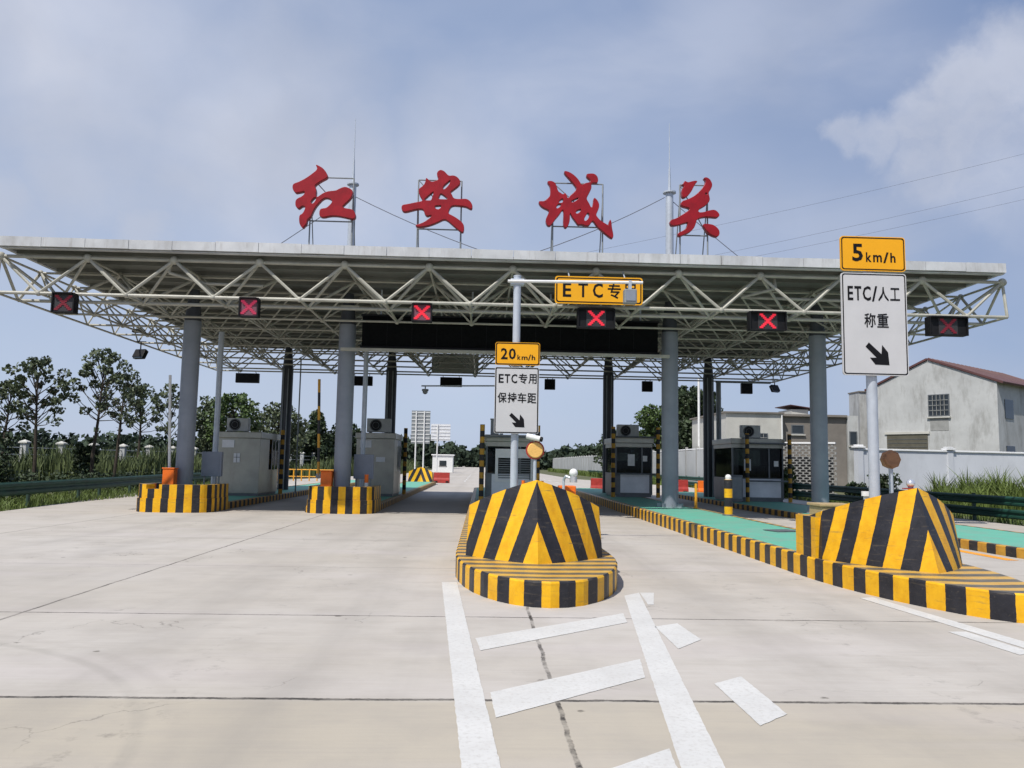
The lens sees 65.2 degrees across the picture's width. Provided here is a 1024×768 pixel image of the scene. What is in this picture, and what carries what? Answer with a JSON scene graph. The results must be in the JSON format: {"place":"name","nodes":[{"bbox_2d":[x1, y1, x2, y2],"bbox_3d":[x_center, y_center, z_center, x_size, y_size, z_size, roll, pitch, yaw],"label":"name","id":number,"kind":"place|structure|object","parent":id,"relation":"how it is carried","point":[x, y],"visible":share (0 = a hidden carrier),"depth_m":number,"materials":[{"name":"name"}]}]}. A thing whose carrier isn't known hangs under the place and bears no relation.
{"place":"outdoors","nodes":[
{"label":"outdoors","id":0,"kind":"place"},
{"bbox_2d":[0,480,210,510],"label":"verge grass","id":1,"kind":"structure","parent":0,"point":[50,498],"depth_m":30.67,"materials":[{"name":"plant"}]},
{"bbox_2d":[0,466,1023,767],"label":"plaza pavement","id":2,"kind":"structure","parent":0,"point":[288,632],"depth_m":7.04,"materials":[{"name":"concrete"}]},
{"bbox_2d":[136,482,228,512],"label":"column guard wall","id":3,"kind":"structure","parent":2,"relation":"on","point":[164,498],"depth_m":24.35,"materials":[{"name":"yellow paint"}]},
{"bbox_2d":[228,480,354,508],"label":"traffic island","id":4,"kind":"structure","parent":2,"relation":"on","point":[240,501],"depth_m":32.15,"materials":[{"name":"yellow paint"}]},
{"bbox_2d":[162,375,178,483],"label":"barrier gate","id":5,"kind":"structure","parent":4,"relation":"on","point":[169,476],"depth_m":25.65,"materials":[{"name":"orange metal"}]},
{"bbox_2d":[175,289,201,484],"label":"canopy column","id":6,"kind":"structure","parent":4,"relation":"on","point":[186,431],"depth_m":26.01,"materials":[{"name":"metal"}]},
{"bbox_2d":[0,236,1008,382],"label":"toll canopy","id":7,"kind":"object","parent":6,"relation":"on","point":[300,291],"visible":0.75,"depth_m":24.91,"materials":[{"name":"metal"}]},
{"bbox_2d":[50,292,78,313],"bbox_3d":[-12.505,-2.274,22.351,0.620,0.585,0.360,1,-6,-2],"label":"lane signal","id":8,"kind":"object","parent":7,"relation":"hanging from","point":[64,302],"visible":1,"depth_m":22.29,"materials":[{"name":"black plastic"}]},
{"bbox_2d":[238,297,260,317],"bbox_3d":[-7.400,-2.169,22.537,0.540,0.575,0.360,1,-6,-2],"label":"lane signal","id":9,"kind":"object","parent":7,"relation":"hanging from","point":[249,307],"visible":1,"depth_m":22.47,"materials":[{"name":"black plastic"}]},
{"bbox_2d":[292,165,355,245],"bbox_3d":[-5.879,-5.149,25.414,1.983,3.289,1.176,1,-6,-2],"label":"roof letter","id":10,"kind":"object","parent":7,"relation":"on","point":[341,198],"visible":1,"depth_m":24.90,"materials":[{"name":"red paint"}]},
{"bbox_2d":[347,118,358,245],"bbox_3d":[-5.396,-6.218,27.059,0.395,5.740,0.395,1,-6,-2],"label":"lightning mast","id":11,"kind":"object","parent":7,"relation":"on","point":[350,184],"visible":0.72,"depth_m":26.97,"materials":[{"name":"metal"}]},
{"bbox_2d":[411,302,432,322],"bbox_3d":[-2.554,-2.054,22.712,0.570,0.591,0.360,1,-6,-2],"label":"lane signal","id":12,"kind":"object","parent":7,"relation":"hanging from","point":[421,312],"visible":1,"depth_m":22.64,"materials":[{"name":"black plastic"}]},
{"bbox_2d":[401,170,472,248],"bbox_3d":[-2.372,-5.053,25.539,2.212,3.248,1.176,1,-6,-2],"label":"roof letter","id":13,"kind":"object","parent":7,"relation":"on","point":[429,188],"visible":0.99,"depth_m":25.04,"materials":[{"name":"red paint"}]},
{"bbox_2d":[431,355,478,372],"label":"hanging sign board","id":14,"kind":"object","parent":7,"relation":"attached to","point":[451,359],"visible":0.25,"depth_m":42.21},
{"bbox_2d":[340,290,677,357],"bbox_3d":[-0.068,-1.987,26.402,11.040,2.100,0.560,1,-6,-2],"label":"led display","id":15,"kind":"object","parent":7,"relation":"hanging from","point":[478,339],"visible":0.74,"depth_m":26.27,"materials":[{"name":"black plastic"}]},
{"bbox_2d":[538,171,612,252],"bbox_3d":[1.989,-5.005,25.703,2.362,3.339,1.176,1,-6,-2],"label":"roof letter","id":16,"kind":"object","parent":7,"relation":"on","point":[568,207],"visible":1,"depth_m":25.18,"materials":[{"name":"red paint"}]},
{"bbox_2d":[576,307,614,329],"bbox_3d":[2.401,-1.917,22.890,1.080,0.650,0.360,1,-6,-2],"label":"lane signal","id":17,"kind":"object","parent":7,"relation":"hanging from","point":[594,318],"visible":1,"depth_m":22.83,"materials":[{"name":"black plastic"}]},
{"bbox_2d":[555,270,642,306],"bbox_3d":[2.456,-2.788,22.992,2.500,1.125,0.595,1,-6,-2],"label":"lane sign","id":18,"kind":"object","parent":7,"relation":"attached to","point":[578,293],"visible":0.77,"depth_m":22.68,"materials":[{"name":"metal"}]},
{"bbox_2d":[663,123,675,253],"bbox_3d":[5.406,-6.086,27.462,0.442,5.940,0.442,1,-6,-2],"label":"lightning mast","id":19,"kind":"object","parent":7,"relation":"on","point":[669,193],"visible":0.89,"depth_m":27.32,"materials":[{"name":"metal"}]},
{"bbox_2d":[669,177,719,254],"bbox_3d":[5.755,-4.893,25.837,1.571,3.276,1.176,1,-6,-2],"label":"roof letter","id":20,"kind":"object","parent":7,"relation":"on","point":[694,205],"visible":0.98,"depth_m":25.34,"materials":[{"name":"red paint"}]},
{"bbox_2d":[747,311,786,331],"bbox_3d":[7.357,-1.837,23.073,1.080,0.602,0.360,1,-6,-2],"label":"lane signal","id":21,"kind":"object","parent":7,"relation":"hanging from","point":[769,321],"visible":1,"depth_m":23.01,"materials":[{"name":"black plastic"}]},
{"bbox_2d":[924,316,968,336],"bbox_3d":[12.652,-1.710,23.264,1.140,0.626,0.360,1,-6,-2],"label":"lane signal","id":22,"kind":"object","parent":7,"relation":"hanging from","point":[946,326],"visible":1,"depth_m":23.20,"materials":[{"name":"black plastic"}]},
{"bbox_2d":[201,452,223,484],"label":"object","id":23,"kind":"object","parent":4,"relation":"on","point":[212,464],"visible":0.79,"depth_m":26.71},
{"bbox_2d":[211,332,224,483],"bbox_3d":[-10.299,1.092,27.955,0.378,5.880,0.378,1,-6,-2],"label":"steel post","id":24,"kind":"object","parent":4,"relation":"on","point":[218,395],"visible":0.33,"depth_m":27.95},
{"bbox_2d":[216,431,280,495],"bbox_3d":[-10.811,3.275,32.898,1.730,2.500,3.020,1,-6,-2],"label":"toll booth","id":25,"kind":"object","parent":4,"relation":"on","point":[250,463],"visible":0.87,"depth_m":31.50,"materials":[{"name":"metal"}]},
{"bbox_2d":[227,418,250,431],"bbox_3d":[-10.962,1.653,32.084,0.850,0.560,0.347,1,-6,-2],"label":"air conditioner","id":26,"kind":"object","parent":25,"relation":"on","point":[238,424],"visible":1,"depth_m":31.94,"materials":[{"name":"white plastic"}]},
{"bbox_2d":[277,347,293,489],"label":"canopy column","id":27,"kind":"structure","parent":4,"relation":"on","point":[286,397],"depth_m":39.05,"materials":[{"name":"metal"}]},
{"bbox_2d":[307,484,380,513],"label":"column guard wall","id":28,"kind":"structure","parent":2,"relation":"on","point":[339,500],"depth_m":25.11,"materials":[{"name":"yellow paint"}]},
{"bbox_2d":[305,481,435,512],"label":"traffic island","id":29,"kind":"structure","parent":2,"relation":"on","point":[412,488],"depth_m":39.09,"materials":[{"name":"yellow paint"}]},
{"bbox_2d":[315,379,333,485],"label":"barrier gate","id":30,"kind":"structure","parent":29,"relation":"on","point":[326,476],"depth_m":26.10,"materials":[{"name":"orange metal"}]},
{"bbox_2d":[333,293,355,486],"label":"canopy column","id":31,"kind":"structure","parent":29,"relation":"on","point":[344,415],"depth_m":26.17,"materials":[{"name":"metal"}]},
{"bbox_2d":[353,454,373,486],"bbox_3d":[-5.003,3.205,26.937,0.660,1.660,0.193,1,-6,-2],"label":"fee panel","id":32,"kind":"object","parent":29,"relation":"on","point":[363,464],"visible":0.8,"depth_m":26.89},
{"bbox_2d":[359,351,368,486],"bbox_3d":[-5.204,1.201,28.140,0.338,5.880,0.338,1,-6,-2],"label":"steel post","id":33,"kind":"object","parent":29,"relation":"on","point":[364,406],"visible":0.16,"depth_m":28.11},
{"bbox_2d":[355,432,402,495],"bbox_3d":[-5.749,3.478,34.631,1.680,2.620,2.920,1,-6,-2],"label":"toll booth","id":34,"kind":"object","parent":29,"relation":"on","point":[384,449],"visible":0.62,"depth_m":33.29,"materials":[{"name":"metal"}]},
{"bbox_2d":[367,418,391,432],"bbox_3d":[-5.625,1.778,33.886,1.000,0.620,0.347,1,-6,-2],"label":"air conditioner","id":35,"kind":"object","parent":34,"relation":"on","point":[378,425],"visible":0.98,"depth_m":33.74,"materials":[{"name":"white plastic"}]},
{"bbox_2d":[385,352,396,432],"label":"canopy column","id":36,"kind":"structure","parent":29,"relation":"on","point":[390,395],"depth_m":39.33,"materials":[{"name":"metal"}]},
{"bbox_2d":[408,467,433,481],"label":"crash block","id":37,"kind":"structure","parent":29,"relation":"on","point":[420,474],"depth_m":59.61,"materials":[{"name":"yellow paint"}]},
{"bbox_2d":[431,454,454,471],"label":"white cabin","id":38,"kind":"object","parent":2,"relation":"on","point":[445,462],"visible":0.86,"depth_m":137.94,"materials":[{"name":"metal"}]},
{"bbox_2d":[455,487,616,607],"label":"traffic island","id":39,"kind":"structure","parent":2,"relation":"on","point":[571,584],"depth_m":9.87,"materials":[{"name":"yellow paint"}]},
{"bbox_2d":[485,434,532,496],"bbox_3d":[-0.143,3.140,29.847,1.800,2.380,2.930,1,-6,-2],"label":"toll booth","id":40,"kind":"object","parent":39,"relation":"on","point":[497,465],"visible":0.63,"depth_m":28.45,"materials":[{"name":"metal"}]},
{"bbox_2d":[487,446,530,472],"bbox_3d":[-0.086,2.709,28.545,1.600,0.938,0.010,1,-6,-2],"label":"window pane","id":41,"kind":"structure","parent":40,"relation":"in","point":[491,449],"depth_m":28.53,"materials":[{"name":"grey"}]},
{"bbox_2d":[495,449,532,481],"bbox_3d":[0.074,2.892,28.432,1.340,1.160,0.050,1,-6,-2],"label":"white window frame","id":42,"kind":"structure","parent":40,"relation":"in","point":[499,453],"depth_m":28.43,"materials":[{"name":"metal"}]},
{"bbox_2d":[479,424,539,499],"bbox_3d":[-0.085,2.804,28.178,2.129,2.720,0.169,1,-6,-2],"label":"guard frame","id":43,"kind":"object","parent":39,"relation":"on","point":[481,460],"visible":0.54,"depth_m":28.12,"materials":[{"name":"yellow paint"}]},
{"bbox_2d":[466,480,601,563],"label":"crash block","id":44,"kind":"structure","parent":39,"relation":"on","point":[536,522],"depth_m":11.41,"materials":[{"name":"yellow paint"}]},
{"bbox_2d":[526,441,543,480],"bbox_3d":[0.449,2.041,15.893,0.367,1.814,0.125,1,-6,-2],"label":"warning beacon","id":45,"kind":"object","parent":39,"relation":"on","point":[535,451],"visible":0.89,"depth_m":15.91,"materials":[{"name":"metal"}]},
{"bbox_2d":[508,275,642,487],"bbox_3d":[1.267,0.392,16.379,2.801,5.260,0.216,1,-6,-2],"label":"sign gantry pole","id":46,"kind":"object","parent":39,"relation":"on","point":[517,282],"visible":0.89,"depth_m":16.48,"materials":[{"name":"metal"}]},
{"bbox_2d":[494,367,538,433],"bbox_3d":[0.092,0.332,16.238,0.900,1.350,0.059,1,-6,-2],"label":"lane sign","id":47,"kind":"object","parent":46,"relation":"attached to","point":[516,402],"visible":1,"depth_m":16.21,"materials":[{"name":"metal"}]},
{"bbox_2d":[495,342,539,365],"bbox_3d":[0.114,-0.613,16.332,0.910,0.470,0.059,1,-6,-2],"label":"speed sign","id":48,"kind":"object","parent":46,"relation":"attached to","point":[517,353],"visible":1,"depth_m":16.31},
{"bbox_2d":[442,479,1023,767],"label":"road markings","id":49,"kind":"object","parent":2,"relation":"on","point":[693,745],"visible":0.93,"depth_m":6.02,"materials":[{"name":"paint"}]},
{"bbox_2d":[576,488,1023,622],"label":"traffic island","id":50,"kind":"structure","parent":2,"relation":"on","point":[968,590],"depth_m":11.34,"materials":[{"name":"yellow paint"}]},
{"bbox_2d":[602,357,613,492],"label":"canopy column","id":51,"kind":"structure","parent":50,"relation":"on","point":[608,399],"depth_m":39.67,"materials":[{"name":"metal"}]},
{"bbox_2d":[604,437,653,496],"bbox_3d":[5.224,3.743,36.033,1.720,2.560,2.920,1,-6,-2],"label":"toll booth","id":52,"kind":"object","parent":50,"relation":"on","point":[633,455],"visible":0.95,"depth_m":34.69,"materials":[{"name":"metal"}]},
{"bbox_2d":[617,447,650,472],"bbox_3d":[5.281,3.311,34.726,1.520,1.118,0.010,1,-6,-2],"label":"window pane","id":53,"kind":"structure","parent":52,"relation":"in","point":[622,452],"depth_m":34.72,"materials":[{"name":"grey"}]},
{"bbox_2d":[611,427,659,497],"bbox_3d":[5.313,3.357,34.365,2.109,3.000,0.169,1,-6,-2],"label":"guard frame","id":54,"kind":"object","parent":50,"relation":"on","point":[657,473],"visible":0.97,"depth_m":34.31,"materials":[{"name":"yellow paint"}]},
{"bbox_2d":[657,301,682,507],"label":"canopy column","id":55,"kind":"structure","parent":50,"relation":"on","point":[669,380],"depth_m":26.53,"materials":[{"name":"metal"}]},
{"bbox_2d":[722,474,734,515],"bbox_3d":[6.098,3.125,22.552,0.336,1.150,0.336,1,-6,-2],"label":"striped bollard","id":56,"kind":"object","parent":50,"relation":"on","point":[728,502],"visible":1,"depth_m":22.46,"materials":[{"name":"yellow paint"}]},
{"bbox_2d":[863,271,879,497],"bbox_3d":[5.839,0.179,12.979,0.316,5.110,0.316,1,-6,-2],"label":"sign post","id":57,"kind":"object","parent":50,"relation":"on","point":[873,437],"visible":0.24,"depth_m":12.86,"materials":[{"name":"metal"}]},
{"bbox_2d":[839,236,905,271],"bbox_3d":[5.899,-2.126,13.105,1.080,0.575,0.059,1,-6,-2],"label":"speed sign","id":58,"kind":"object","parent":57,"relation":"attached to","point":[873,254],"visible":1,"depth_m":13.08,"materials":[{"name":"metal"}]},
{"bbox_2d":[840,272,908,375],"bbox_3d":[5.879,-0.970,12.989,1.080,1.680,0.059,1,-6,-2],"label":"lane sign","id":59,"kind":"object","parent":57,"relation":"attached to","point":[874,329],"visible":1,"depth_m":12.96,"materials":[{"name":"metal"}]},
{"bbox_2d":[796,488,962,573],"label":"crash block","id":60,"kind":"structure","parent":50,"relation":"on","point":[914,529],"depth_m":11.21,"materials":[{"name":"yellow paint"}]},
{"bbox_2d":[880,450,900,493],"bbox_3d":[6.468,1.967,13.618,0.325,1.682,0.125,1,-6,-2],"label":"warning beacon","id":61,"kind":"object","parent":50,"relation":"on","point":[890,460],"visible":0.75,"depth_m":13.63,"materials":[{"name":"metal"}]},
{"bbox_2d":[679,492,1023,558],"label":"traffic island","id":62,"kind":"structure","parent":2,"relation":"on","point":[997,542],"depth_m":19.61,"materials":[{"name":"green paint"}]},
{"bbox_2d":[703,357,714,496],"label":"canopy column","id":63,"kind":"structure","parent":62,"relation":"on","point":[708,427],"depth_m":39.77,"materials":[{"name":"metal"}]},
{"bbox_2d":[725,475,742,501],"bbox_3d":[9.551,4.487,34.404,0.580,1.150,0.625,1,-6,-2],"label":"panel frame","id":64,"kind":"object","parent":62,"relation":"on","point":[737,486],"visible":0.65,"depth_m":34.10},
{"bbox_2d":[715,381,770,439],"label":"steel post","id":65,"kind":"object","parent":62,"relation":"on","point":[718,409],"visible":0.48,"depth_m":41.47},
{"bbox_2d":[712,438,784,501],"bbox_3d":[10.747,3.916,36.531,2.400,2.750,2.920,1,-6,-2],"label":"toll booth","id":66,"kind":"object","parent":62,"relation":"on","point":[765,461],"visible":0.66,"depth_m":35.22,"materials":[{"name":"metal"}]},
{"bbox_2d":[715,448,731,476],"bbox_3d":[9.658,3.593,36.521,0.010,1.308,2.676,1,-6,-2],"label":"window pane","id":67,"kind":"structure","parent":66,"relation":"in","point":[723,456],"depth_m":36.54,"materials":[{"name":"grey"}]},
{"bbox_2d":[733,448,781,477],"bbox_3d":[10.804,3.484,35.223,2.200,1.308,0.010,1,-6,-2],"label":"window pane","id":68,"kind":"structure","parent":66,"relation":"in","point":[758,456],"depth_m":35.22,"materials":[{"name":"grey"}]},
{"bbox_2d":[745,433,791,502],"bbox_3d":[11.153,3.646,34.763,2.039,2.950,0.169,1,-6,-2],"label":"guard frame","id":69,"kind":"object","parent":62,"relation":"on","point":[789,446],"visible":1,"depth_m":34.70,"materials":[{"name":"yellow paint"}]},
{"bbox_2d":[805,305,828,512],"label":"canopy column","id":70,"kind":"structure","parent":62,"relation":"on","point":[818,423],"depth_m":26.75,"materials":[{"name":"metal"}]},
{"bbox_2d":[0,0,1023,451],"label":"sky","id":71,"kind":"structure","parent":0,"point":[159,120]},
{"bbox_2d":[5,458,1023,525],"bbox_3d":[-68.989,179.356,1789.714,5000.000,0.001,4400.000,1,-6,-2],"label":"ground","id":72,"kind":"structure","parent":0,"point":[546,472],"depth_m":99.51,"materials":[{"name":"soil"}]},
{"bbox_2d":[0,447,19,498],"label":"shrub","id":73,"kind":"object","parent":72,"relation":"on","point":[6,477],"visible":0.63,"depth_m":31.14,"materials":[{"name":"green plant"}]},
{"bbox_2d":[0,378,49,453],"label":"roadside tree","id":74,"kind":"object","parent":72,"relation":"on","point":[10,409],"visible":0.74,"depth_m":39.06,"materials":[{"name":"green plant"}]},
{"bbox_2d":[0,355,71,480],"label":"roadside tree","id":75,"kind":"object","parent":72,"relation":"on","point":[32,365],"visible":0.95,"depth_m":39.02,"materials":[{"name":"green plant"}]},
{"bbox_2d":[71,442,100,478],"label":"shrub","id":76,"kind":"object","parent":72,"relation":"on","point":[81,460],"visible":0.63,"depth_m":41.38,"materials":[{"name":"green plant"}]},
{"bbox_2d":[61,347,134,476],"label":"roadside tree","id":77,"kind":"object","parent":72,"relation":"on","point":[96,356],"visible":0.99,"depth_m":41.18,"materials":[{"name":"green plant"}]},
{"bbox_2d":[0,473,210,506],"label":"guardrail","id":78,"kind":"object","parent":72,"relation":"on","point":[27,488],"visible":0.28,"depth_m":29.52,"materials":[{"name":"metal"}]},
{"bbox_2d":[0,468,210,501],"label":"verge scrub","id":79,"kind":"object","parent":72,"relation":"on","point":[29,477],"visible":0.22,"depth_m":38.08,"materials":[{"name":"green plant"}]},
{"bbox_2d":[95,369,148,487],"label":"roadside tree","id":80,"kind":"object","parent":72,"relation":"on","point":[139,409],"visible":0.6,"depth_m":45.18,"materials":[{"name":"green plant"}]},
{"bbox_2d":[119,383,164,457],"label":"roadside tree","id":81,"kind":"object","parent":72,"relation":"on","point":[159,407],"visible":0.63,"depth_m":49.14,"materials":[{"name":"green plant"}]},
{"bbox_2d":[3,443,298,487],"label":"reeds","id":82,"kind":"object","parent":72,"relation":"on","point":[52,460],"visible":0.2,"depth_m":47.63,"materials":[{"name":"plant"}]},
{"bbox_2d":[6,439,315,465],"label":"pillar fence","id":83,"kind":"object","parent":72,"relation":"on","point":[122,450],"visible":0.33,"depth_m":68.84,"materials":[{"name":"white paint"}]},
{"bbox_2d":[147,383,179,460],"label":"roadside tree","id":84,"kind":"object","parent":72,"relation":"on","point":[166,394],"visible":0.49,"depth_m":52.10,"materials":[{"name":"green plant"}]},
{"bbox_2d":[195,395,231,451],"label":"roadside tree","id":85,"kind":"object","parent":72,"relation":"on","point":[205,446],"visible":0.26,"depth_m":74.00,"materials":[{"name":"green plant"}]},
{"bbox_2d":[0,426,459,467],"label":"wood","id":86,"kind":"object","parent":72,"relation":"on","point":[44,439],"visible":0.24,"depth_m":226.97,"materials":[{"name":"green plant"}]},
{"bbox_2d":[198,392,262,446],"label":"roadside tree","id":87,"kind":"object","parent":72,"relation":"on","point":[238,402],"visible":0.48,"depth_m":70.44,"materials":[{"name":"green plant"}]},
{"bbox_2d":[250,401,309,464],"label":"roadside tree","id":88,"kind":"object","parent":72,"relation":"on","point":[268,421],"visible":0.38,"depth_m":78.59,"materials":[{"name":"green plant"}]},
{"bbox_2d":[295,409,334,465],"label":"roadside tree","id":89,"kind":"object","parent":72,"relation":"on","point":[325,447],"visible":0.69,"depth_m":110.04,"materials":[{"name":"green plant"}]},
{"bbox_2d":[289,456,420,475],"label":"reeds","id":90,"kind":"object","parent":72,"relation":"on","point":[328,464],"visible":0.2,"depth_m":92.79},
{"bbox_2d":[411,410,430,468],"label":"road sign back","id":91,"kind":"object","parent":72,"relation":"on","point":[420,429],"visible":0.88,"depth_m":109.48,"materials":[{"name":"white metal"}]},
{"bbox_2d":[431,424,450,471],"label":"road sign back","id":92,"kind":"object","parent":72,"relation":"on","point":[440,432],"visible":0.91,"depth_m":119.52,"materials":[{"name":"white metal"}]},
{"bbox_2d":[454,443,601,469],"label":"wood","id":93,"kind":"object","parent":72,"relation":"on","point":[468,458],"visible":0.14,"depth_m":263.89,"materials":[{"name":"green plant"}]},
{"bbox_2d":[553,446,702,481],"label":"panel fence","id":94,"kind":"object","parent":72,"relation":"on","point":[690,463],"visible":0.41,"depth_m":81.83,"materials":[{"name":"metal"}]},
{"bbox_2d":[630,403,661,452],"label":"broad tree","id":95,"kind":"object","parent":72,"relation":"on","point":[648,419],"visible":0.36,"depth_m":95.48,"materials":[{"name":"green plant"}]},
{"bbox_2d":[678,418,691,450],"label":"broad tree","id":96,"kind":"object","parent":72,"relation":"on","point":[684,433],"visible":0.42,"depth_m":77.67,"materials":[{"name":"green plant"}]},
{"bbox_2d":[678,388,697,422],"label":"broadleaf tree","id":97,"kind":"object","parent":72,"relation":"on","point":[687,405],"visible":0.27,"depth_m":84.22,"materials":[{"name":"green plant"}]},
{"bbox_2d":[689,411,846,485],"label":"building","id":98,"kind":"structure","parent":72,"relation":"on","point":[777,425],"depth_m":64.98,"materials":[{"name":"beige paint"}]},
{"bbox_2d":[588,470,1023,520],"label":"guardrail","id":99,"kind":"object","parent":72,"relation":"on","point":[973,510],"visible":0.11,"depth_m":29.05,"materials":[{"name":"metal"}]},
{"bbox_2d":[783,442,836,493],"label":"lattice wall","id":100,"kind":"structure","parent":72,"relation":"on","point":[801,460],"depth_m":46.61,"materials":[{"name":"concrete"}]},
{"bbox_2d":[846,391,867,483],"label":"lean to","id":101,"kind":"object","parent":72,"relation":"on","point":[856,426],"visible":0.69,"depth_m":67.14,"materials":[{"name":"white paint"}]},
{"bbox_2d":[851,444,1023,491],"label":"boundary wall","id":102,"kind":"structure","parent":72,"relation":"on","point":[914,465],"depth_m":44.11,"materials":[{"name":"paint"}]},
{"bbox_2d":[548,468,680,484],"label":"bank grass","id":103,"kind":"structure","parent":0,"point":[587,473],"depth_m":129.59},
{"bbox_2d":[688,485,1023,525],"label":"verge grass","id":104,"kind":"structure","parent":0,"point":[999,520],"depth_m":29.48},
{"bbox_2d":[864,358,1023,451],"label":"white house","id":105,"kind":"structure","parent":0,"point":[929,404],"depth_m":60.60,"materials":[{"name":"paint"}]},
{"bbox_2d":[887,434,927,449],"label":"garage door","id":106,"kind":"structure","parent":105,"relation":"in","point":[917,441],"depth_m":62.55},
{"bbox_2d":[927,394,950,417],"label":"window","id":107,"kind":"structure","parent":105,"relation":"in","point":[938,404],"depth_m":60.99,"materials":[{"name":"grey glass"}]},
{"bbox_2d":[916,466,1023,509],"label":"tall grass","id":108,"kind":"structure","parent":0,"point":[995,487],"depth_m":38.43,"materials":[{"name":"plant"}]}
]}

